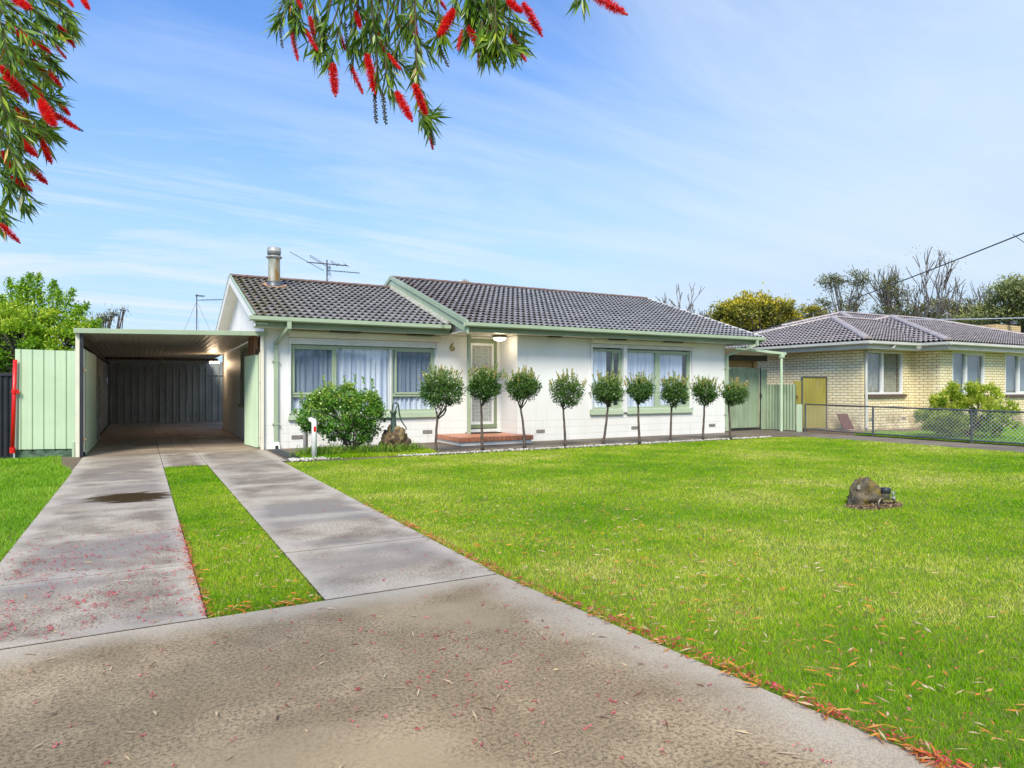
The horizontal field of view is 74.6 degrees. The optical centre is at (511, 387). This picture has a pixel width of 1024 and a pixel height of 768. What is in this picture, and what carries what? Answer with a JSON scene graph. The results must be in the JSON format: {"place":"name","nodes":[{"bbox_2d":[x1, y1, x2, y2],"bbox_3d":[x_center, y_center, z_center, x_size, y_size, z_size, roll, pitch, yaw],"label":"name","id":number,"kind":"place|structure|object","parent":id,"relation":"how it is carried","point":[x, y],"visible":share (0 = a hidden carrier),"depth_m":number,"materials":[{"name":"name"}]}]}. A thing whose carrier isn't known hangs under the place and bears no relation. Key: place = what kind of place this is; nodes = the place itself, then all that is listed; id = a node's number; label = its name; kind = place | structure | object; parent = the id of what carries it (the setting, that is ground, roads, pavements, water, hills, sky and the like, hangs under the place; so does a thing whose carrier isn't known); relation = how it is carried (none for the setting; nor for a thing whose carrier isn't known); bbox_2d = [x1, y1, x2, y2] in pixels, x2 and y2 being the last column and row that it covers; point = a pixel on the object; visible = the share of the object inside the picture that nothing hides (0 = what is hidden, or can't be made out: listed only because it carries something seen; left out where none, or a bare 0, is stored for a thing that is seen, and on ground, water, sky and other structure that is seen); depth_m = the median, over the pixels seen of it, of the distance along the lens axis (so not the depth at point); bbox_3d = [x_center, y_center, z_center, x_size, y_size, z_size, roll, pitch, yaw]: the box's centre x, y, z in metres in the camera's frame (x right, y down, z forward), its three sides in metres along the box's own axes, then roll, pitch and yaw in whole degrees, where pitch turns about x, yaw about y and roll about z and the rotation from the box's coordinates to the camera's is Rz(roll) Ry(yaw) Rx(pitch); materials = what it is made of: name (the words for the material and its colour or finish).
{"place":"outdoors","nodes":[
{"label":"outdoors","id":0,"kind":"place"},
{"bbox_2d":[0,455,71,561],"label":"lawn","id":1,"kind":"structure","parent":0,"point":[23,503],"depth_m":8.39,"materials":[{"name":"plant"}]},
{"bbox_2d":[51,457,82,469],"bbox_3d":[-8.388,1.408,12.473,0.610,0.001,2.950,0,0,-29],"label":"gravel patch","id":2,"kind":"object","parent":1,"relation":"on","point":[72,462],"visible":0.6,"depth_m":12.78,"materials":[{"name":"beige gravel"}]},
{"bbox_2d":[0,425,108,458],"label":"ground","id":3,"kind":"structure","parent":0,"point":[100,435],"depth_m":20.64,"materials":[{"name":"grey concrete"}]},
{"bbox_2d":[0,373,12,456],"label":"steel fence","id":4,"kind":"object","parent":3,"relation":"on","point":[5,404],"visible":0.71,"depth_m":13.71,"materials":[{"name":"grey metal"}]},
{"bbox_2d":[13,349,74,457],"bbox_3d":[-9.412,0.325,13.530,1.146,2.190,0.087,0,0,-10],"label":"fence panel","id":5,"kind":"object","parent":3,"relation":"on","point":[45,412],"visible":0.99,"depth_m":13.52,"materials":[{"name":"green metal"}]},
{"bbox_2d":[9,360,18,452],"bbox_3d":[-9.881,0.375,13.332,0.160,1.852,0.095,0,0,-29],"label":"red bar","id":6,"kind":"object","parent":5,"relation":"attached to","point":[14,392],"visible":1,"depth_m":13.30,"materials":[{"name":"paint"}]},
{"bbox_2d":[0,271,106,372],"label":"leafy tree","id":7,"kind":"object","parent":3,"relation":"on","point":[24,322],"visible":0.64,"depth_m":23.74,"materials":[{"name":"green plant"}]},
{"bbox_2d":[80,303,130,328],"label":"leafy tree","id":8,"kind":"object","parent":3,"relation":"on","point":[106,317],"visible":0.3,"depth_m":29.97,"materials":[{"name":"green plant"}]},
{"bbox_2d":[184,294,221,329],"bbox_3d":[-15.171,-1.596,33.173,1.939,5.992,0.679,0,0,-3],"label":"tv aerial","id":9,"kind":"object","parent":3,"relation":"on","point":[196,295],"visible":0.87,"depth_m":32.98,"materials":[{"name":"grey metal"}]},
{"bbox_2d":[0,0,627,243],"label":"bottlebrush tree","id":10,"kind":"object","parent":3,"relation":"on","point":[488,37],"visible":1,"depth_m":1.90,"materials":[{"name":"green plant"}]},
{"bbox_2d":[216,247,765,448],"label":"house","id":11,"kind":"structure","parent":3,"relation":"on","point":[393,336],"depth_m":17.87,"materials":[{"name":"white paint"}]},
{"bbox_2d":[238,347,247,407],"bbox_3d":[-7.130,-0.260,17.856,0.089,1.580,1.750,0,0,-29],"label":"window","id":12,"kind":"structure","parent":11,"relation":"in","point":[243,352],"depth_m":18.29,"materials":[{"name":"glass"}]},
{"bbox_2d":[288,330,440,419],"bbox_3d":[-3.523,-0.283,16.391,3.760,2.065,0.321,0,0,-29],"label":"window","id":13,"kind":"structure","parent":11,"relation":"in","point":[395,367],"depth_m":16.46,"materials":[{"name":"green paint"}]},
{"bbox_2d":[465,431,501,433],"bbox_3d":[-0.744,1.188,17.649,0.900,0.019,0.360,0,0,-29],"label":"doormat","id":14,"kind":"object","parent":11,"relation":"on","point":[483,432],"visible":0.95,"depth_m":17.58,"materials":[{"name":"rubber"}]},
{"bbox_2d":[471,339,496,427],"bbox_3d":[-0.814,-0.105,17.931,0.890,2.370,0.179,0,0,-29],"label":"door","id":15,"kind":"structure","parent":11,"relation":"in","point":[483,351],"depth_m":17.96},
{"bbox_2d":[590,338,696,414],"bbox_3d":[3.808,-0.298,19.368,3.830,2.095,0.326,0,0,-29],"label":"window","id":16,"kind":"structure","parent":11,"relation":"in","point":[659,362],"depth_m":19.38,"materials":[{"name":"green paint"}]},
{"bbox_2d":[729,361,761,427],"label":"side gate","id":17,"kind":"structure","parent":11,"relation":"attached to","point":[746,415],"depth_m":22.01,"materials":[{"name":"green metal"}]},
{"bbox_2d":[725,347,785,430],"bbox_3d":[6.573,0.077,23.416,2.270,2.645,5.400,0,0,-29],"label":"side awning","id":18,"kind":"object","parent":11,"relation":"attached to","point":[753,355],"visible":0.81,"depth_m":21.52,"materials":[{"name":"green paint"},{"name":"metal"}]},
{"bbox_2d":[655,283,723,319],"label":"bare tree","id":19,"kind":"object","parent":3,"relation":"on","point":[691,304],"visible":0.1,"depth_m":44.75,"materials":[{"name":"grey plant"}]},
{"bbox_2d":[707,282,807,332],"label":"wattle tree","id":20,"kind":"object","parent":3,"relation":"on","point":[750,313],"visible":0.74,"depth_m":44.24,"materials":[{"name":"yellow plant"}]},
{"bbox_2d":[795,303,835,321],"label":"olive tree","id":21,"kind":"object","parent":3,"relation":"on","point":[811,309],"visible":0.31,"depth_m":47.66,"materials":[{"name":"green plant"}]},
{"bbox_2d":[807,266,876,314],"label":"gum tree","id":22,"kind":"object","parent":3,"relation":"on","point":[854,305],"visible":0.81,"depth_m":49.63,"materials":[{"name":"green plant"}]},
{"bbox_2d":[725,311,1023,430],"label":"brick house","id":23,"kind":"structure","parent":3,"relation":"on","point":[863,359],"depth_m":23.47,"materials":[{"name":"brick"}]},
{"bbox_2d":[864,351,906,396],"bbox_3d":[12.616,-0.450,22.849,2.278,1.540,0.331,0,0,-29],"label":"window","id":24,"kind":"structure","parent":23,"relation":"in","point":[881,364],"depth_m":22.90,"materials":[{"name":"white metal"}]},
{"bbox_2d":[766,232,1023,328],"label":"overhead cable","id":25,"kind":"object","parent":23,"relation":"attached to","point":[909,277],"visible":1,"depth_m":19.50,"materials":[{"name":"black metal"}]},
{"bbox_2d":[907,317,1023,319],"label":"overhead cable","id":26,"kind":"object","parent":23,"relation":"attached to","point":[966,319],"visible":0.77,"depth_m":23.50,"materials":[{"name":"black"}]},
{"bbox_2d":[952,351,987,396],"bbox_3d":[16.060,-0.445,23.668,2.222,1.590,0.307,0,0,-29],"label":"window","id":27,"kind":"structure","parent":23,"relation":"in","point":[964,364],"depth_m":23.73,"materials":[{"name":"white metal"}]},
{"bbox_2d":[1005,354,1023,396],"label":"window","id":28,"kind":"structure","parent":23,"relation":"in","point":[1014,363],"depth_m":25.33,"materials":[{"name":"white glass"}]},
{"bbox_2d":[865,272,920,315],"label":"gum tree","id":29,"kind":"object","parent":3,"relation":"on","point":[889,293],"visible":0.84,"depth_m":49.82,"materials":[{"name":"green plant"}]},
{"bbox_2d":[852,245,971,321],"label":"dead tree","id":30,"kind":"object","parent":3,"relation":"on","point":[925,295],"visible":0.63,"depth_m":49.87,"materials":[{"name":"grey plant"}]},
{"bbox_2d":[804,404,1023,444],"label":"chain link fence","id":31,"kind":"object","parent":3,"relation":"on","point":[971,428],"visible":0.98,"depth_m":18.32,"materials":[{"name":"grey metal"}]},
{"bbox_2d":[890,293,981,321],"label":"gum tree","id":32,"kind":"object","parent":3,"relation":"on","point":[965,307],"visible":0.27,"depth_m":53.55,"materials":[{"name":"green plant"}]},
{"bbox_2d":[944,282,990,319],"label":"dead tree","id":33,"kind":"object","parent":3,"relation":"on","point":[983,296],"visible":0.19,"depth_m":52.65,"materials":[{"name":"grey plant"}]},
{"bbox_2d":[945,271,1023,332],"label":"gum tree","id":34,"kind":"object","parent":3,"relation":"on","point":[1010,289],"visible":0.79,"depth_m":41.45,"materials":[{"name":"green plant"}]},
{"bbox_2d":[83,421,259,457],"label":"carport floor","id":35,"kind":"structure","parent":0,"point":[126,439],"depth_m":17.73,"materials":[{"name":"concrete"}]},
{"bbox_2d":[73,328,266,456],"bbox_3d":[-9.056,0.097,21.345,7.160,2.726,14.280,0,0,-29],"label":"carport","id":36,"kind":"object","parent":35,"relation":"on","point":[153,376],"visible":0.69,"depth_m":24.47,"materials":[{"name":"green paint"}]},
{"bbox_2d":[83,349,95,454],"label":"driveway gate","id":37,"kind":"structure","parent":36,"relation":"attached to","point":[89,438],"depth_m":14.52,"materials":[{"name":"green metal"}]},
{"bbox_2d":[245,352,259,446],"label":"driveway gate","id":38,"kind":"structure","parent":36,"relation":"attached to","point":[252,400],"depth_m":15.66,"materials":[{"name":"green metal"}]},
{"bbox_2d":[164,465,323,617],"bbox_3d":[-3.677,1.412,8.109,0.705,0.001,8.810,0,0,-29],"label":"lawn strip","id":39,"kind":"object","parent":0,"point":[225,551],"visible":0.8,"depth_m":5.58,"materials":[{"name":"plant"}]},
{"bbox_2d":[0,450,496,648],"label":"driveway","id":40,"kind":"structure","parent":0,"point":[113,497],"depth_m":5.87,"materials":[{"name":"concrete"}]},
{"bbox_2d":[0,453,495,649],"bbox_3d":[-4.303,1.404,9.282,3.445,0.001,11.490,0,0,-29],"label":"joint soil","id":41,"kind":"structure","parent":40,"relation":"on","point":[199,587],"depth_m":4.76,"materials":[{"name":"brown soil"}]},
{"bbox_2d":[0,503,1015,767],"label":"fallen petals","id":42,"kind":"object","parent":40,"relation":"on","point":[948,761],"visible":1,"depth_m":3.85,"materials":[{"name":"red plant"}]},
{"bbox_2d":[0,574,947,767],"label":"driveway apron","id":43,"kind":"object","parent":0,"point":[193,679],"visible":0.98,"depth_m":3.02,"materials":[{"name":"concrete"}]},
{"bbox_2d":[0,470,1023,767],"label":"fallen leaves","id":44,"kind":"object","parent":43,"relation":"on","point":[920,750],"visible":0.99,"depth_m":3.76,"materials":[{"name":"brown plant"}]},
{"bbox_2d":[0,0,1023,361],"label":"sky","id":45,"kind":"structure","parent":0,"point":[727,148],"materials":[{"name":"blue"}]},
{"bbox_2d":[264,428,824,462],"bbox_3d":[0.560,1.452,20.407,15.846,0.096,8.840,0,0,-29],"label":"garden bed","id":46,"kind":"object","parent":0,"point":[735,432],"depth_m":17.46,"materials":[{"name":"soil"}]},
{"bbox_2d":[268,449,299,458],"bbox_3d":[-4.842,1.404,14.294,0.310,0.032,2.204,0,0,-30],"label":"drain grate","id":47,"kind":"object","parent":46,"relation":"on","point":[282,453],"visible":0.87,"depth_m":14.15,"materials":[{"name":"grey metal"}]},
{"bbox_2d":[303,417,316,457],"bbox_3d":[-4.251,1.030,14.109,0.117,0.839,1.837,0,0,-23],"label":"pipe bollard","id":48,"kind":"object","parent":46,"relation":"on","point":[313,421],"visible":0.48,"depth_m":13.29,"materials":[{"name":"white metal"}]},
{"bbox_2d":[416,362,465,450],"bbox_3d":[-1.497,0.425,14.305,1.100,1.957,1.122,0,0,-29],"label":"standard tree","id":49,"kind":"object","parent":46,"relation":"on","point":[444,385],"visible":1,"depth_m":14.17,"materials":[{"name":"green plant"}]},
{"bbox_2d":[464,362,504,450],"bbox_3d":[-0.593,0.420,14.775,0.882,1.967,0.883,0,0,6],"label":"standard tree","id":50,"kind":"object","parent":46,"relation":"on","point":[482,381],"visible":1,"depth_m":14.65,"materials":[{"name":"green plant"}]},
{"bbox_2d":[502,365,542,448],"bbox_3d":[0.241,0.435,15.414,0.943,1.937,0.942,0,0,-29],"label":"standard tree","id":51,"kind":"object","parent":46,"relation":"on","point":[523,387],"visible":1,"depth_m":15.30,"materials":[{"name":"green plant"}]},
{"bbox_2d":[288,436,772,461],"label":"pebbles","id":52,"kind":"object","parent":46,"relation":"on","point":[325,458],"visible":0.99,"depth_m":15.14,"materials":[{"name":"grey gravel"}]},
{"bbox_2d":[624,370,657,443],"bbox_3d":[3.180,0.487,16.651,0.810,1.831,0.844,0,0,33],"label":"standard tree","id":53,"kind":"object","parent":52,"relation":"on","point":[636,388],"visible":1,"depth_m":16.49,"materials":[{"name":"green plant"}]},
{"bbox_2d":[658,371,691,440],"bbox_3d":[4.183,0.477,17.265,0.947,1.857,0.852,0,0,-29],"label":"standard tree","id":54,"kind":"object","parent":52,"relation":"on","point":[671,395],"visible":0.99,"depth_m":17.13,"materials":[{"name":"green plant"}]},
{"bbox_2d":[690,374,722,439],"bbox_3d":[5.103,0.520,17.814,0.852,1.769,0.858,0,0,-29],"label":"standard tree","id":55,"kind":"object","parent":52,"relation":"on","point":[708,395],"visible":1,"depth_m":17.70,"materials":[{"name":"green plant"}]},
{"bbox_2d":[718,377,749,438],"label":"standard tree","id":56,"kind":"object","parent":52,"relation":"on","point":[730,391],"visible":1,"depth_m":18.07,"materials":[{"name":"green plant"}]},
{"bbox_2d":[549,368,586,446],"bbox_3d":[1.327,0.466,15.886,0.952,1.878,0.933,0,0,-29],"label":"standard tree","id":57,"kind":"object","parent":46,"relation":"on","point":[562,388],"visible":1,"depth_m":15.76,"materials":[{"name":"green plant"}]},
{"bbox_2d":[588,369,624,443],"bbox_3d":[2.304,0.482,16.303,0.910,1.853,0.982,0,0,24],"label":"standard tree","id":58,"kind":"object","parent":46,"relation":"on","point":[604,387],"visible":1,"depth_m":16.16,"materials":[{"name":"green plant"}]},
{"bbox_2d":[761,369,801,431],"bbox_3d":[8.778,0.410,21.901,1.256,2.020,0.244,0,0,40],"label":"corrugated fence","id":59,"kind":"object","parent":46,"relation":"on","point":[770,410],"visible":0.91,"depth_m":21.97,"materials":[{"name":"green metal"}]},
{"bbox_2d":[284,436,1023,767],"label":"lawn","id":60,"kind":"structure","parent":0,"point":[887,685],"depth_m":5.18,"materials":[{"name":"plant"}]},
{"bbox_2d":[844,500,902,509],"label":"mulch","id":61,"kind":"object","parent":60,"relation":"on","point":[890,503],"visible":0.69,"depth_m":7.88,"materials":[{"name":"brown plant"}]},
{"bbox_2d":[847,477,882,506],"bbox_3d":[4.199,1.346,8.039,0.597,0.572,0.367,0,0,-29],"label":"boulder","id":62,"kind":"object","parent":61,"relation":"on","point":[863,491],"visible":0.64,"depth_m":7.95,"materials":[{"name":"stone"}]},
{"bbox_2d":[877,487,895,506],"bbox_3d":[4.430,1.321,7.941,0.345,0.274,0.110,0,0,-29],"label":"water meter","id":63,"kind":"object","parent":61,"relation":"on","point":[886,492],"visible":0.93,"depth_m":7.89,"materials":[{"name":"grey metal"}]},
{"bbox_2d":[748,425,1023,446],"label":"neighbour bare ground","id":64,"kind":"structure","parent":0,"point":[842,433],"depth_m":21.34,"materials":[{"name":"soil"}]},
{"bbox_2d":[793,376,826,429],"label":"mustard gate","id":65,"kind":"structure","parent":64,"relation":"on","point":[811,389],"depth_m":22.37,"materials":[{"name":"yellow metal"}]},
{"bbox_2d":[837,414,853,429],"bbox_3d":[11.076,1.130,22.304,0.415,0.500,0.463,0,0,-9],"label":"maroon board","id":66,"kind":"object","parent":64,"relation":"on","point":[843,418],"visible":0.86,"depth_m":22.29,"materials":[{"name":"red wood"}]},
{"bbox_2d":[795,434,1023,452],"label":"side path","id":67,"kind":"structure","parent":0,"point":[947,444],"depth_m":17.24,"materials":[{"name":"concrete"}]},
{"bbox_2d":[853,425,1023,445],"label":"neighbour lawn","id":68,"kind":"structure","parent":0,"point":[948,440],"depth_m":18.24,"materials":[{"name":"plant"}]},
{"bbox_2d":[913,378,1023,437],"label":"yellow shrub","id":69,"kind":"object","parent":68,"relation":"on","point":[953,397],"visible":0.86,"depth_m":18.31,"materials":[{"name":"green plant"}]},
{"label":"garden bed","id":70,"kind":"structure","parent":0,"visible":0},
{"bbox_2d":[291,374,388,449],"bbox_3d":[-3.681,0.556,14.523,2.048,1.704,1.361,0,0,-29],"label":"round bush","id":71,"kind":"object","parent":70,"relation":"on","point":[324,398],"visible":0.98,"depth_m":14.32,"materials":[{"name":"green plant"}]},
{"bbox_2d":[283,441,439,459],"bbox_3d":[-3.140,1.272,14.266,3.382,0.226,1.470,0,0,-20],"label":"ground cover","id":72,"kind":"object","parent":70,"relation":"on","point":[364,449],"visible":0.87,"depth_m":14.07,"materials":[{"name":"green plant"}]},
{"bbox_2d":[378,424,411,449],"bbox_3d":[-2.632,1.255,15.063,0.761,0.897,0.690,0,0,-29],"label":"boulder","id":73,"kind":"object","parent":70,"relation":"on","point":[398,435],"visible":0.55,"depth_m":14.82,"materials":[{"name":"brown stone"}]},
{"bbox_2d":[383,402,406,432],"bbox_3d":[-2.604,0.662,14.962,0.557,0.675,0.160,0,0,-29],"label":"hand pump","id":74,"kind":"object","parent":73,"relation":"on","point":[392,418],"visible":0.98,"depth_m":14.90,"materials":[{"name":"metal"}]}
]}

